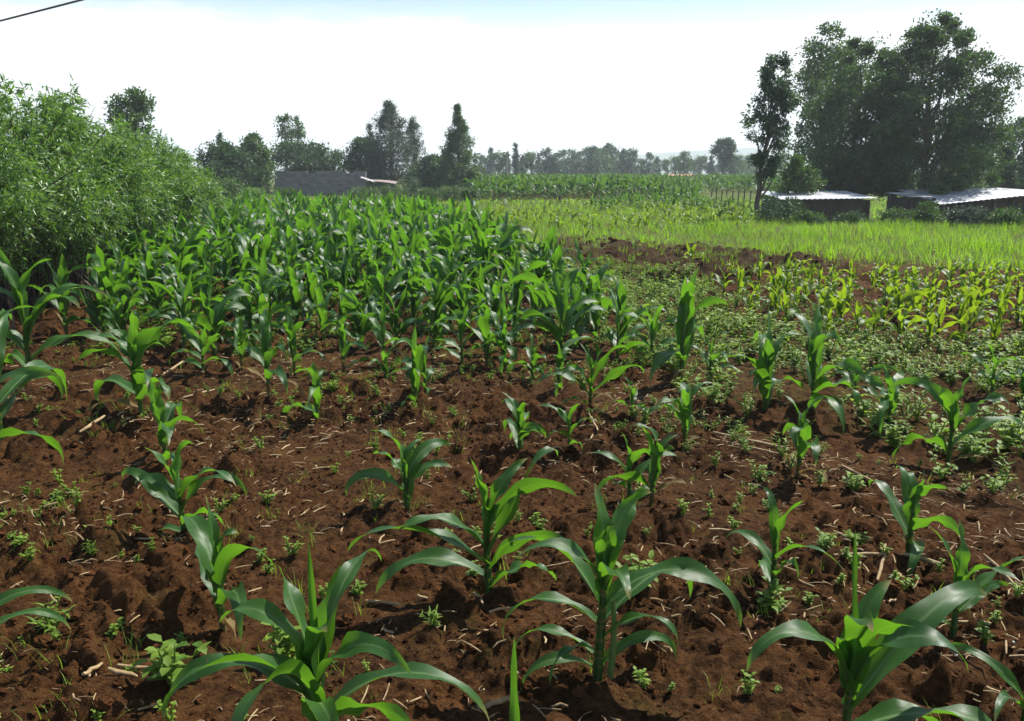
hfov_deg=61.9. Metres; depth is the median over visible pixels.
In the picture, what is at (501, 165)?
distant tree
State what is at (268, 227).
maize plant
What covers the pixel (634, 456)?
maize plant
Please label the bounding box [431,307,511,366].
maize plant
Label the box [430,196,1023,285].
meadow grass
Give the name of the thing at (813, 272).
maize plant
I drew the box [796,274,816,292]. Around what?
maize plant
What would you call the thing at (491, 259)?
maize plant
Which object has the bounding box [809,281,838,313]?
maize plant
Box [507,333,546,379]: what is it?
maize plant
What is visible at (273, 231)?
maize plant
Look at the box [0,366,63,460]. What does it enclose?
maize plant
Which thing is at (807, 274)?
maize plant
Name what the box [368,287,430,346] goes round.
maize plant
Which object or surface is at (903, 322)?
maize plant
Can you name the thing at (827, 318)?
maize plant
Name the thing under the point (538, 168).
distant tree
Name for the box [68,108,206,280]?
hedge shrub
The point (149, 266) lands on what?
maize plant
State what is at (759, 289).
maize plant
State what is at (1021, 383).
maize plant
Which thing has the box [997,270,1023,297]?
maize plant
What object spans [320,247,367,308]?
maize plant
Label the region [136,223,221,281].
maize plant
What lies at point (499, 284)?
maize plant
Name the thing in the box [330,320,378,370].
maize plant
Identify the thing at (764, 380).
maize plant
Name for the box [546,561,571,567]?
dry stalk
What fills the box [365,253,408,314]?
maize plant
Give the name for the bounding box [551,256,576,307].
maize plant
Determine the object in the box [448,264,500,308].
maize plant
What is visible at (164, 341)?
weed plant
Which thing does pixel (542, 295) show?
maize plant
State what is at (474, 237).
maize plant
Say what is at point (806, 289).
maize plant
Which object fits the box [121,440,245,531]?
maize plant
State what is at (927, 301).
maize plant
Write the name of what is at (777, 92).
slim tree
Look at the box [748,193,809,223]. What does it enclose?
bush
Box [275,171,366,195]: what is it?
stone wall
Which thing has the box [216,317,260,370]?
maize plant
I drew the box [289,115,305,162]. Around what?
slender tree
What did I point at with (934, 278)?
maize plant
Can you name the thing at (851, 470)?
dry stalk
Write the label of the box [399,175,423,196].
bush
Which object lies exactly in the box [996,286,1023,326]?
maize plant
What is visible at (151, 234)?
maize plant
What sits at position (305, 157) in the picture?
acacia tree
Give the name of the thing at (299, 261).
maize plant
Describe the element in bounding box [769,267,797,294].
maize plant
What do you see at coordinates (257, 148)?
broadleaf tree
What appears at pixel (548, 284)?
maize plant
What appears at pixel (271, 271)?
maize plant
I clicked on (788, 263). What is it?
maize plant
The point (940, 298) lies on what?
maize plant
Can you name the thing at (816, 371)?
maize plant
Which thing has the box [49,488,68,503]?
weed plant
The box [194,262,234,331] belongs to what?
maize plant
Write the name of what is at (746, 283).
maize plant
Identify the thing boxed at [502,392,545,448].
maize plant
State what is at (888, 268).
maize plant
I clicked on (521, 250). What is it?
maize plant
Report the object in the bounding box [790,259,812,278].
maize plant
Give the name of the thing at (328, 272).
maize plant
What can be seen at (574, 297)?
maize plant
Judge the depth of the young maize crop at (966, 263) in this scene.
11.38 m
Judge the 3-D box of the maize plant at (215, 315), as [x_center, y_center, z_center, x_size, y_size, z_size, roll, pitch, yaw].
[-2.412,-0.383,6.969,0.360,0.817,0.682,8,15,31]
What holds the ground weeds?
on the ground at (698, 666)
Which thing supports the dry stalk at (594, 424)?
on the ground at (698, 666)
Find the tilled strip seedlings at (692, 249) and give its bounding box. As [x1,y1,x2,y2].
[582,228,767,274]
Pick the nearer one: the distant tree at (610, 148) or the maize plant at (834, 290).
the maize plant at (834, 290)
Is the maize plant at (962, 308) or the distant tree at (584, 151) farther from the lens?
the distant tree at (584, 151)
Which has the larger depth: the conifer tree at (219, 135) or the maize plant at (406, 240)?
the conifer tree at (219, 135)
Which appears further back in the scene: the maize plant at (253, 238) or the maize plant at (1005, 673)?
the maize plant at (253, 238)
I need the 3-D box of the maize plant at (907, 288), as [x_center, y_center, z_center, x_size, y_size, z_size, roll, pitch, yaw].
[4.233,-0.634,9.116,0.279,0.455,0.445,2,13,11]
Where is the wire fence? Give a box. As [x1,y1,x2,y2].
[711,188,763,207]
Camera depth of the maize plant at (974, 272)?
10.93 m
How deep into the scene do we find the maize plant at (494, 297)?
8.05 m
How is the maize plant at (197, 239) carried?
on the ground at (698, 666)
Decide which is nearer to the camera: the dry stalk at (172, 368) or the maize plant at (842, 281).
the dry stalk at (172, 368)
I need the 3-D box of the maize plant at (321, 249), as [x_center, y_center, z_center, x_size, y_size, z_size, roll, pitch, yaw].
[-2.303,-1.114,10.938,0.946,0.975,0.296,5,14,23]
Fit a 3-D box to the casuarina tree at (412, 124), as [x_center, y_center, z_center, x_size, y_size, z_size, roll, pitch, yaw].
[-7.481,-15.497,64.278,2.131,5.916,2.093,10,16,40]
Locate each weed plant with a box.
[10,530,28,547]
[25,594,78,633]
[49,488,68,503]
[80,539,98,555]
[131,633,210,686]
[148,327,176,349]
[261,622,299,658]
[321,380,338,391]
[420,604,443,626]
[447,405,457,414]
[615,549,657,586]
[673,408,700,423]
[756,576,792,613]
[815,527,837,549]
[841,471,866,491]
[843,529,871,545]
[881,424,902,446]
[955,431,1002,462]
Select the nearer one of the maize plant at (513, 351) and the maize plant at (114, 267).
the maize plant at (513, 351)
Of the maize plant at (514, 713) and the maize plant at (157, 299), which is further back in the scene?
the maize plant at (157, 299)
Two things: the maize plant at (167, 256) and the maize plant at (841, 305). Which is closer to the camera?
the maize plant at (841, 305)
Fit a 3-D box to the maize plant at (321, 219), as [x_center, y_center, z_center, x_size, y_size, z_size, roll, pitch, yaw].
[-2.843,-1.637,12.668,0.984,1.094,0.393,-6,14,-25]
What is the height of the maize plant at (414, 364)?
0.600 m
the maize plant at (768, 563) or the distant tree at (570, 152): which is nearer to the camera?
the maize plant at (768, 563)
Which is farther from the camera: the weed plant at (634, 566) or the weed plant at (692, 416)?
the weed plant at (692, 416)
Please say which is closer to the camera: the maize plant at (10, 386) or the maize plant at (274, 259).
the maize plant at (10, 386)
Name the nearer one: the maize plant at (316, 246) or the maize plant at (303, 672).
the maize plant at (303, 672)
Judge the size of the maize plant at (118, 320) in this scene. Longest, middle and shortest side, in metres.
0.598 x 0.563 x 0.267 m
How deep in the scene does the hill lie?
1402.47 m
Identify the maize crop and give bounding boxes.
[133,188,532,272]
[870,253,1023,340]
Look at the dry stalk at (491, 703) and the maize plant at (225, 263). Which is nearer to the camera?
the dry stalk at (491, 703)
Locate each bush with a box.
[212,175,252,200]
[240,184,268,198]
[270,185,301,198]
[345,185,379,198]
[377,183,411,198]
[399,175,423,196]
[414,186,440,200]
[436,184,465,200]
[459,186,479,201]
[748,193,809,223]
[787,206,828,225]
[831,209,866,226]
[876,205,914,224]
[907,200,949,226]
[945,203,994,226]
[983,204,1023,227]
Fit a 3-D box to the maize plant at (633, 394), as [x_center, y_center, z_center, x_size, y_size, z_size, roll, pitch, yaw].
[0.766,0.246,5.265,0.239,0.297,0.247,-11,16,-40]
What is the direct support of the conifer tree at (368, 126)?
on the ground at (698, 666)
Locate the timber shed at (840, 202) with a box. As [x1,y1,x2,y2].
[762,191,876,223]
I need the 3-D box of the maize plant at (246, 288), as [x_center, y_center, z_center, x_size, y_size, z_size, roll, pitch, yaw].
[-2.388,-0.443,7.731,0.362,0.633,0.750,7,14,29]
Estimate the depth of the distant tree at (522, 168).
132.85 m
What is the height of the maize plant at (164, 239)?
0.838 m
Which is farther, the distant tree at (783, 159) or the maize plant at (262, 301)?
the distant tree at (783, 159)
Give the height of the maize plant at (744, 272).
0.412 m
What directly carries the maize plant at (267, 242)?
on the ground at (698, 666)
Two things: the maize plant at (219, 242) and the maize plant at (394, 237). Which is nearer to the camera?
the maize plant at (394, 237)
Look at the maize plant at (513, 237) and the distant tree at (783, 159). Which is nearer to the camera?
the maize plant at (513, 237)
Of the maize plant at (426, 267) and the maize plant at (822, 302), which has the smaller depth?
the maize plant at (822, 302)
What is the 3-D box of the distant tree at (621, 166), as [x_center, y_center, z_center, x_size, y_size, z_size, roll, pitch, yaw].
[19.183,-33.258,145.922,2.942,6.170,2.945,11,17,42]
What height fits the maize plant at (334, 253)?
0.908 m
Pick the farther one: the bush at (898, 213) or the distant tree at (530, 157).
the distant tree at (530, 157)
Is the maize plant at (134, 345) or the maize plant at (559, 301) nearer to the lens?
the maize plant at (134, 345)
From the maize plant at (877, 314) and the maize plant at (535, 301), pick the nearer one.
the maize plant at (877, 314)
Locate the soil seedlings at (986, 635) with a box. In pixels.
[0,333,1023,720]
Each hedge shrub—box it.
[0,73,126,329]
[0,73,171,312]
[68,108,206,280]
[91,122,221,261]
[173,145,233,216]
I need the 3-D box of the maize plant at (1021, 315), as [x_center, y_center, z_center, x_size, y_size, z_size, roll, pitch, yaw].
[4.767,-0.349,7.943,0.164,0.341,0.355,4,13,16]
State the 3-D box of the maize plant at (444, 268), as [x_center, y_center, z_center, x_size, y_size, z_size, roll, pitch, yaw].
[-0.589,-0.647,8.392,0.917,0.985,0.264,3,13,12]
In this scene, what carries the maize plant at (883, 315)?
on the ground at (698, 666)
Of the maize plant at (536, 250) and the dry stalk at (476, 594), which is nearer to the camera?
the dry stalk at (476, 594)
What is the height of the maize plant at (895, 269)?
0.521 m
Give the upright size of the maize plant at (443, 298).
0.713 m
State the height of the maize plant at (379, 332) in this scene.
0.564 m
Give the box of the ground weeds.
[91,254,1023,491]
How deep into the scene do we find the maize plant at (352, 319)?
7.36 m
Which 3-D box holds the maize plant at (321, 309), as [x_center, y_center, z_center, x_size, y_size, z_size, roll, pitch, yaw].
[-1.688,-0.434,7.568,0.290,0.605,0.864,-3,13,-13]
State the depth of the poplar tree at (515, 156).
121.47 m
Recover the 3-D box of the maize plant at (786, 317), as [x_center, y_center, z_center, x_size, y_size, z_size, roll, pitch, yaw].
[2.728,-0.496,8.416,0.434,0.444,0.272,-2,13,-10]
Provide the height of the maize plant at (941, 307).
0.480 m
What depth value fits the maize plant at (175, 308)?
8.23 m
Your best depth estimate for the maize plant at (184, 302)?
7.12 m
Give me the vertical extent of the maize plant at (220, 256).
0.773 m
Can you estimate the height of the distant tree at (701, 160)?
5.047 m
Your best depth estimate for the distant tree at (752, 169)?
157.89 m
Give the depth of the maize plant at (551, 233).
10.33 m
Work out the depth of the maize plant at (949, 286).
10.03 m
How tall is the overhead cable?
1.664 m
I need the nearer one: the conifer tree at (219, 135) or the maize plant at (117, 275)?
the maize plant at (117, 275)
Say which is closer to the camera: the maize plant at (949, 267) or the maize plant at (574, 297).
the maize plant at (574, 297)
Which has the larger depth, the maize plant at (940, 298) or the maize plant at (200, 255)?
the maize plant at (200, 255)
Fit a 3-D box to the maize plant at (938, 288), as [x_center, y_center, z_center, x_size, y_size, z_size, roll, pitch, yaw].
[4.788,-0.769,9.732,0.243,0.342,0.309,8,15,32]
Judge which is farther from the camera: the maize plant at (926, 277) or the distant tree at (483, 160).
the distant tree at (483, 160)
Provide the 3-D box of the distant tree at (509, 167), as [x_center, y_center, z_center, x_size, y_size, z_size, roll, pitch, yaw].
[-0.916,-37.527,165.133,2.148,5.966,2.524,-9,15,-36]
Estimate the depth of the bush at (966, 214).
24.07 m
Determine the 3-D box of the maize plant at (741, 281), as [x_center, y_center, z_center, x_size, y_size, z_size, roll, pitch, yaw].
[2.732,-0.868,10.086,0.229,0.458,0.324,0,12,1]
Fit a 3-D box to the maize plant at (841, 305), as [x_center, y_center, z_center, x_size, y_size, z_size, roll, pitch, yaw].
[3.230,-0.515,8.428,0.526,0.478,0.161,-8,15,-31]
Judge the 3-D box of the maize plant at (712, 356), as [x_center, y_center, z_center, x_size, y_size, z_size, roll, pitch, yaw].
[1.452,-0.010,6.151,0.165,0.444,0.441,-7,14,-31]
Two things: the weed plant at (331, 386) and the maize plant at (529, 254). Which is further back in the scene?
the maize plant at (529, 254)
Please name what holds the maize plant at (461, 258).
on the ground at (698, 666)
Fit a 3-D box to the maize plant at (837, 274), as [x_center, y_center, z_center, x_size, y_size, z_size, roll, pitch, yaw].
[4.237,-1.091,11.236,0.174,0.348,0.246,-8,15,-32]
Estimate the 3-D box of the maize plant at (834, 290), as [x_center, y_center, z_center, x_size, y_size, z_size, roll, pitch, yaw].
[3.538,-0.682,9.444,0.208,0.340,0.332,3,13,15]
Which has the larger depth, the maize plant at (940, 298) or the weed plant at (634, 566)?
the maize plant at (940, 298)
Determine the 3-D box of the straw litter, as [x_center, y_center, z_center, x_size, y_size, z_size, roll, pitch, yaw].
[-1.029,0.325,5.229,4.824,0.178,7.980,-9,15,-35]
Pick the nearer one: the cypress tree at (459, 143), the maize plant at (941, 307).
the maize plant at (941, 307)
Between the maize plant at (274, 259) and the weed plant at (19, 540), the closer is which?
the weed plant at (19, 540)
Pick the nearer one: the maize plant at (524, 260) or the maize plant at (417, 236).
the maize plant at (524, 260)
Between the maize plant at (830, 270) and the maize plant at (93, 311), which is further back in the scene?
the maize plant at (830, 270)
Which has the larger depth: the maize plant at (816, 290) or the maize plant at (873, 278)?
the maize plant at (873, 278)
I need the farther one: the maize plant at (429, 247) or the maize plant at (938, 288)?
the maize plant at (429, 247)
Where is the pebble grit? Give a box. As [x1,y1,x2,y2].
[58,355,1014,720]
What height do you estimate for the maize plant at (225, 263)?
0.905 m
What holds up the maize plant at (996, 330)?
on the ground at (698, 666)
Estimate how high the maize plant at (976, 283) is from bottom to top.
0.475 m
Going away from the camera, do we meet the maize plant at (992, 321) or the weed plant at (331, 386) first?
the weed plant at (331, 386)
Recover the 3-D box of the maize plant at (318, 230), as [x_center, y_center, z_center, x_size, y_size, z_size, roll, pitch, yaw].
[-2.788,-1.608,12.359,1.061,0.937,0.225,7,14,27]
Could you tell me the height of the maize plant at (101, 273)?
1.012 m
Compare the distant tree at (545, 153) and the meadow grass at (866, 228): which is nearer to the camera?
the meadow grass at (866, 228)
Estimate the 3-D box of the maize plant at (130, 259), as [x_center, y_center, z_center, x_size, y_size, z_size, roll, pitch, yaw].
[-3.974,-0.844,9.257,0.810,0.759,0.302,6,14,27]
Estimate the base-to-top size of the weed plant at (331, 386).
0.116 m
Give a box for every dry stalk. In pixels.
[78,415,104,432]
[81,662,102,675]
[107,667,137,677]
[117,663,147,669]
[162,361,185,374]
[182,389,214,397]
[366,599,399,604]
[433,351,459,358]
[473,592,483,603]
[478,695,509,709]
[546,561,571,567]
[588,413,597,430]
[713,431,789,449]
[715,439,778,453]
[833,530,858,542]
[833,552,885,555]
[841,464,869,479]
[876,543,886,580]
[903,553,940,564]
[957,620,990,624]
[982,554,1020,588]
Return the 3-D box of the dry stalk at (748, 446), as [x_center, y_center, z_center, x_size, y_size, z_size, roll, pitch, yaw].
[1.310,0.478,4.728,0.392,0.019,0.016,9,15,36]
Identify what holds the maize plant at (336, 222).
on the ground at (698, 666)
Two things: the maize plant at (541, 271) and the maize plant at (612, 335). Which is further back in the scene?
the maize plant at (541, 271)
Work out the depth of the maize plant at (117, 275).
9.23 m
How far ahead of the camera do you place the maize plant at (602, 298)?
8.97 m
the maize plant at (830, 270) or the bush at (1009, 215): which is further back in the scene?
the bush at (1009, 215)
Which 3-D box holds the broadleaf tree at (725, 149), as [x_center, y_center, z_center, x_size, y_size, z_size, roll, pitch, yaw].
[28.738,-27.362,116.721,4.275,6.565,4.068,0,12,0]
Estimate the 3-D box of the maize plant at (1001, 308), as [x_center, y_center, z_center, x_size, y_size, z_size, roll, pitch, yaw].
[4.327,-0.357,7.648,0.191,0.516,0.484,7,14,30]
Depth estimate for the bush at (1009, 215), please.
23.76 m
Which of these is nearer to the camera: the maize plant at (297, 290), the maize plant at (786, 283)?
the maize plant at (297, 290)
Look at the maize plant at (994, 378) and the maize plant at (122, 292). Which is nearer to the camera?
the maize plant at (994, 378)
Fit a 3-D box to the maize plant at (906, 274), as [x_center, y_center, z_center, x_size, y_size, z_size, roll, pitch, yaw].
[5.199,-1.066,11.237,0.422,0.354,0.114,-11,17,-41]
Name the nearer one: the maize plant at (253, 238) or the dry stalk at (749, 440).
the dry stalk at (749, 440)
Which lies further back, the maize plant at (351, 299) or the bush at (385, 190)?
the bush at (385, 190)
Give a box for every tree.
[102,86,157,145]
[193,138,261,196]
[215,130,223,175]
[233,130,278,194]
[266,136,338,178]
[272,112,296,169]
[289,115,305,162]
[317,148,345,170]
[337,135,397,192]
[358,98,421,189]
[365,123,373,186]
[404,153,449,188]
[405,114,428,192]
[427,102,489,194]
[478,154,487,173]
[485,147,497,174]
[486,150,509,174]
[502,151,511,173]
[509,142,520,174]
[519,154,526,173]
[522,150,538,174]
[535,153,540,174]
[536,147,556,174]
[543,152,565,174]
[555,149,572,173]
[563,148,576,172]
[567,151,587,174]
[578,147,587,173]
[582,145,606,174]
[589,148,617,173]
[600,142,619,174]
[612,149,620,173]
[613,148,631,173]
[620,147,641,174]
[636,158,644,173]
[639,152,658,174]
[652,156,662,175]
[661,158,672,174]
[670,155,681,173]
[674,151,694,173]
[688,159,697,173]
[694,154,707,174]
[705,156,717,174]
[707,136,738,174]
[715,161,722,173]
[725,155,740,174]
[735,154,749,174]
[739,50,805,213]
[740,153,755,173]
[765,153,827,207]
[774,151,788,173]
[778,31,943,205]
[792,19,873,179]
[809,139,869,200]
[843,8,1023,198]
[930,161,995,187]
[977,116,1023,188]
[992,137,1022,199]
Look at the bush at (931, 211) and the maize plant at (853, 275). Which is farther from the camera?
the bush at (931, 211)
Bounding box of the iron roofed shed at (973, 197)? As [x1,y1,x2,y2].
[884,188,1023,225]
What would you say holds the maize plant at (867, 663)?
on the ground at (698, 666)
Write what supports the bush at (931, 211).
on the ground at (698, 666)
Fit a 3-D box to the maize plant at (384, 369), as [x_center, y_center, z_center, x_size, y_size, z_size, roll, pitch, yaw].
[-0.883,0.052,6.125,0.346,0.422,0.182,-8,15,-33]
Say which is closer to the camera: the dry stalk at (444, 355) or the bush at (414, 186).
the dry stalk at (444, 355)
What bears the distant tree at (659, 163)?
on the ground at (698, 666)
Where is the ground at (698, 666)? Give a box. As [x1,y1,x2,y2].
[0,174,1023,720]
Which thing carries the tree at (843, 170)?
on the ground at (698, 666)
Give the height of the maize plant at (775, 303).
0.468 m
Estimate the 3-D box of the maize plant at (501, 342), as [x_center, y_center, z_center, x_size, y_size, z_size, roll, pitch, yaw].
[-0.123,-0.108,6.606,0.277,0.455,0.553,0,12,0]
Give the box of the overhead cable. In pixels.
[0,0,83,21]
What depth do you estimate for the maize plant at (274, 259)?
9.95 m
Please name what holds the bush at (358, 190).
on the ground at (698, 666)
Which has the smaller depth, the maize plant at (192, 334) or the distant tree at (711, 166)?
the maize plant at (192, 334)
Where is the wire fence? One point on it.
(733, 194)
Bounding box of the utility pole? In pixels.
[502,153,511,174]
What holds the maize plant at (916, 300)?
on the ground at (698, 666)
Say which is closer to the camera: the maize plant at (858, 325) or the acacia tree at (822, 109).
the maize plant at (858, 325)
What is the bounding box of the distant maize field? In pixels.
[463,171,1020,203]
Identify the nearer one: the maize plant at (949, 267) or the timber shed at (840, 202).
the maize plant at (949, 267)
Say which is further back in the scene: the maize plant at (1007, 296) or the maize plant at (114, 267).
the maize plant at (114, 267)
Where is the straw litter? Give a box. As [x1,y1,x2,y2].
[0,332,1023,720]
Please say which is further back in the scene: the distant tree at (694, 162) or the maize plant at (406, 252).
the distant tree at (694, 162)
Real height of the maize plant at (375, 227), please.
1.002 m
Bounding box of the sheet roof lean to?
[361,177,396,190]
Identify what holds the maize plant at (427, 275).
on the ground at (698, 666)
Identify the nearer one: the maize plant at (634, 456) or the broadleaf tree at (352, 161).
the maize plant at (634, 456)
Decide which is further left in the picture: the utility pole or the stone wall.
the stone wall
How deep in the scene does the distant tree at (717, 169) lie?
158.12 m
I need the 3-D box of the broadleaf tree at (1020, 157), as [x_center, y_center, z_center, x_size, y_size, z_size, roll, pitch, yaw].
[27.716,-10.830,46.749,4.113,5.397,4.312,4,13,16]
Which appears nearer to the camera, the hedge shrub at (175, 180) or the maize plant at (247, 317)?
the maize plant at (247, 317)
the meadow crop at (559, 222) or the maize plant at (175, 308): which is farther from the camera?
the meadow crop at (559, 222)
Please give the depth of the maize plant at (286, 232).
10.89 m
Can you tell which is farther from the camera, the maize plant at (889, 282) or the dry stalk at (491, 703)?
the maize plant at (889, 282)
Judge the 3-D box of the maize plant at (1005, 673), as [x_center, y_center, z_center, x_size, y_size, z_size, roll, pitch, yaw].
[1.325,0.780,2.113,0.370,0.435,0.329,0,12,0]
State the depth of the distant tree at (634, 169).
138.61 m
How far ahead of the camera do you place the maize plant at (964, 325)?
7.43 m
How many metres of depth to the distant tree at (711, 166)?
148.59 m
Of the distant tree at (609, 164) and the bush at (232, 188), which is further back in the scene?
the distant tree at (609, 164)
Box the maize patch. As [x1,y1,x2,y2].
[589,188,754,217]
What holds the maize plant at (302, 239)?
on the ground at (698, 666)
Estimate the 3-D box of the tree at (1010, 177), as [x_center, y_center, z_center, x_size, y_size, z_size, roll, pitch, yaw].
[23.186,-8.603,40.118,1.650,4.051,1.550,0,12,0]
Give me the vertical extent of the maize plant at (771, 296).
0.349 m
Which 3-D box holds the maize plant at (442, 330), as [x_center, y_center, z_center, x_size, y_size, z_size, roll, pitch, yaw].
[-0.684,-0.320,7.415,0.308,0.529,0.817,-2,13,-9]
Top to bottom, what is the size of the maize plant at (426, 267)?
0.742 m
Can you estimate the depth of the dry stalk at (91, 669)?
2.52 m
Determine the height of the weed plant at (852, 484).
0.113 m
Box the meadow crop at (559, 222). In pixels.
[445,196,757,230]
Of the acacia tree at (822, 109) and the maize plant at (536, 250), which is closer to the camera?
the maize plant at (536, 250)
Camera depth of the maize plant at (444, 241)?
11.00 m
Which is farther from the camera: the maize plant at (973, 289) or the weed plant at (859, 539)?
the maize plant at (973, 289)
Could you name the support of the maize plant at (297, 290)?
on the ground at (698, 666)
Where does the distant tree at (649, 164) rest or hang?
on the ground at (698, 666)
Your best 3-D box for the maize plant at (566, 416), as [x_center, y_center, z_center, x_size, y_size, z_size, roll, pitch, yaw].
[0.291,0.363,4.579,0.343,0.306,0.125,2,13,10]
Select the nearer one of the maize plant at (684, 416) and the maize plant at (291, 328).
the maize plant at (684, 416)
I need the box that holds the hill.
[272,147,1021,173]
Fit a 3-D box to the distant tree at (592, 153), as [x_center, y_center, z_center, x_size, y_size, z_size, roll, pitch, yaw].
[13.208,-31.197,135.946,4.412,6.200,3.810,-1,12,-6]
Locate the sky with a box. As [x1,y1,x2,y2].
[0,0,1023,169]
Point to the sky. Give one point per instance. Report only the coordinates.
(654, 76)
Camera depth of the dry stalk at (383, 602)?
3.03 m
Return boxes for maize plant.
[0,249,120,366]
[0,305,66,439]
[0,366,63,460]
[0,585,72,629]
[28,254,99,339]
[76,311,199,413]
[78,274,130,337]
[85,239,159,307]
[86,238,132,333]
[95,230,160,272]
[97,290,143,346]
[102,227,133,271]
[109,225,147,271]
[111,250,143,298]
[117,230,174,284]
[118,249,148,324]
[121,219,173,266]
[121,248,166,302]
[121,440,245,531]
[125,263,234,333]
[130,245,141,281]
[132,280,174,325]
[133,240,177,320]
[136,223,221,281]
[146,243,202,308]
[147,377,203,476]
[148,240,184,262]
[154,267,219,326]
[155,220,215,288]
[157,225,216,283]
[159,227,216,264]
[159,230,185,265]
[161,272,228,347]
[161,541,489,720]
[168,267,252,355]
[169,232,238,285]
[169,253,185,311]
[169,320,232,374]
[180,497,273,641]
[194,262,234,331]
[197,240,232,295]
[200,247,220,285]
[201,235,222,288]
[203,211,250,264]
[209,239,239,288]
[211,225,260,278]
[211,281,258,338]
[215,282,258,314]
[216,241,238,294]
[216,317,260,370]
[220,274,294,327]
[222,288,285,350]
[224,249,313,325]
[225,242,258,304]
[227,261,244,316]
[229,226,282,275]
[231,222,282,262]
[231,303,302,396]
[232,223,259,294]
[238,257,316,322]
[251,257,276,304]
[253,236,316,283]
[253,253,304,299]
[259,208,301,264]
[260,230,286,299]
[261,218,282,241]
[275,209,306,274]
[275,233,316,277]
[277,266,306,332]
[280,254,312,313]
[281,223,331,280]
[281,305,324,375]
[282,363,323,418]
[300,213,343,246]
[300,216,342,260]
[301,236,361,303]
[301,261,322,327]
[304,233,333,283]
[304,235,361,291]
[306,275,339,340]
[311,236,366,291]
[319,292,403,348]
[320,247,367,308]
[322,199,346,261]
[322,209,390,258]
[326,245,382,292]
[328,212,356,282]
[328,282,355,329]
[329,246,374,304]
[329,286,388,347]
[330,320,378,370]
[340,217,405,280]
[343,298,404,361]
[345,429,451,512]
[348,446,577,594]
[351,268,377,312]
[360,238,379,285]
[363,214,393,273]
[363,219,389,267]
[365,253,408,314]
[368,225,426,272]
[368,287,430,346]
[370,340,406,385]
[374,244,388,275]
[375,214,433,267]
[375,246,422,314]
[377,223,434,268]
[383,244,425,311]
[388,259,427,328]
[396,328,427,406]
[401,231,423,292]
[404,249,465,299]
[405,217,438,270]
[405,333,434,393]
[407,272,478,345]
[416,216,444,267]
[416,266,434,335]
[416,295,454,341]
[419,245,498,323]
[419,246,461,300]
[420,226,477,263]
[421,237,438,292]
[422,269,487,338]
[423,305,497,363]
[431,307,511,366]
[437,238,490,275]
[438,217,489,268]
[439,241,444,256]
[446,245,457,296]
[448,247,504,292]
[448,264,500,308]
[451,220,532,299]
[455,263,489,313]
[456,210,518,256]
[457,230,496,271]
[462,225,507,277]
[463,235,515,279]
[467,249,510,292]
[469,263,526,315]
[471,288,535,359]
[477,316,513,372]
[482,269,511,330]
[486,219,515,288]
[486,221,525,252]
[489,233,526,277]
[492,234,537,245]
[492,252,558,342]
[496,483,741,691]
[500,227,545,275]
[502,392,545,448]
[503,226,524,279]
[507,250,550,288]
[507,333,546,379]
[508,281,555,332]
[509,267,607,356]
[509,637,519,720]
[518,278,570,337]
[519,247,550,286]
[523,269,563,318]
[525,224,575,282]
[525,237,576,283]
[526,244,587,308]
[536,343,644,405]
[538,403,596,449]
[540,282,603,349]
[542,235,568,287]
[542,237,613,304]
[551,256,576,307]
[551,340,578,395]
[555,267,633,327]
[568,264,602,343]
[571,261,634,348]
[583,269,611,300]
[592,433,677,496]
[598,423,685,504]
[601,282,670,359]
[604,273,662,351]
[608,376,647,418]
[619,305,695,367]
[647,381,711,450]
[649,267,727,384]
[688,330,739,378]
[705,267,734,297]
[717,313,804,411]
[726,263,755,288]
[726,487,843,584]
[734,269,749,294]
[736,286,767,315]
[743,271,756,297]
[746,530,991,720]
[752,280,768,308]
[753,253,770,289]
[755,263,793,301]
[764,280,794,318]
[764,287,807,325]
[765,285,782,312]
[766,251,796,289]
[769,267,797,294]
[773,272,810,301]
[783,395,830,485]
[786,277,802,312]
[788,301,865,434]
[789,262,822,294]
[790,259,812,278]
[790,260,816,283]
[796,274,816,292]
[798,261,827,285]
[801,277,818,305]
[801,283,840,329]
[807,278,838,315]
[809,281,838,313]
[813,263,830,289]
[815,304,846,334]
[823,285,854,324]
[825,266,836,280]
[825,269,845,290]
[827,283,839,309]
[828,264,840,282]
[830,290,852,316]
[833,356,898,395]
[838,272,866,306]
[838,277,856,292]
[838,299,877,329]
[841,265,867,287]
[843,363,904,432]
[845,258,862,282]
[849,302,867,317]
[850,301,892,342]
[862,267,881,288]
[863,307,923,348]
[868,466,958,575]
[869,292,907,333]
[871,276,898,301]
[874,280,928,316]
[875,264,890,288]
[880,293,907,316]
[882,257,916,295]
[883,279,900,312]
[884,273,902,291]
[886,257,892,281]
[888,376,1023,474]
[891,282,922,315]
[900,270,925,295]
[902,266,923,284]
[903,270,917,282]
[904,276,935,322]
[904,306,949,347]
[905,266,921,283]
[907,297,961,337]
[917,281,938,317]
[918,268,935,286]
[920,280,945,302]
[923,272,936,292]
[925,283,942,307]
[928,260,969,289]
[929,519,1023,637]
[932,287,976,310]
[934,259,955,285]
[940,568,1023,720]
[942,280,960,298]
[944,309,987,347]
[949,281,995,322]
[949,290,979,331]
[950,279,976,293]
[953,276,971,312]
[955,265,985,290]
[955,343,1016,392]
[959,284,995,313]
[961,297,991,326]
[964,263,999,286]
[966,311,1019,354]
[969,261,985,287]
[971,283,1014,324]
[975,311,1004,337]
[976,265,1001,290]
[980,278,997,298]
[980,294,1008,341]
[985,276,1023,298]
[986,273,1023,293]
[988,281,1012,316]
[993,261,1015,282]
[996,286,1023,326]
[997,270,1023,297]
[1011,309,1023,333]
[1017,365,1023,405]
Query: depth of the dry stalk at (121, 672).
2.51 m

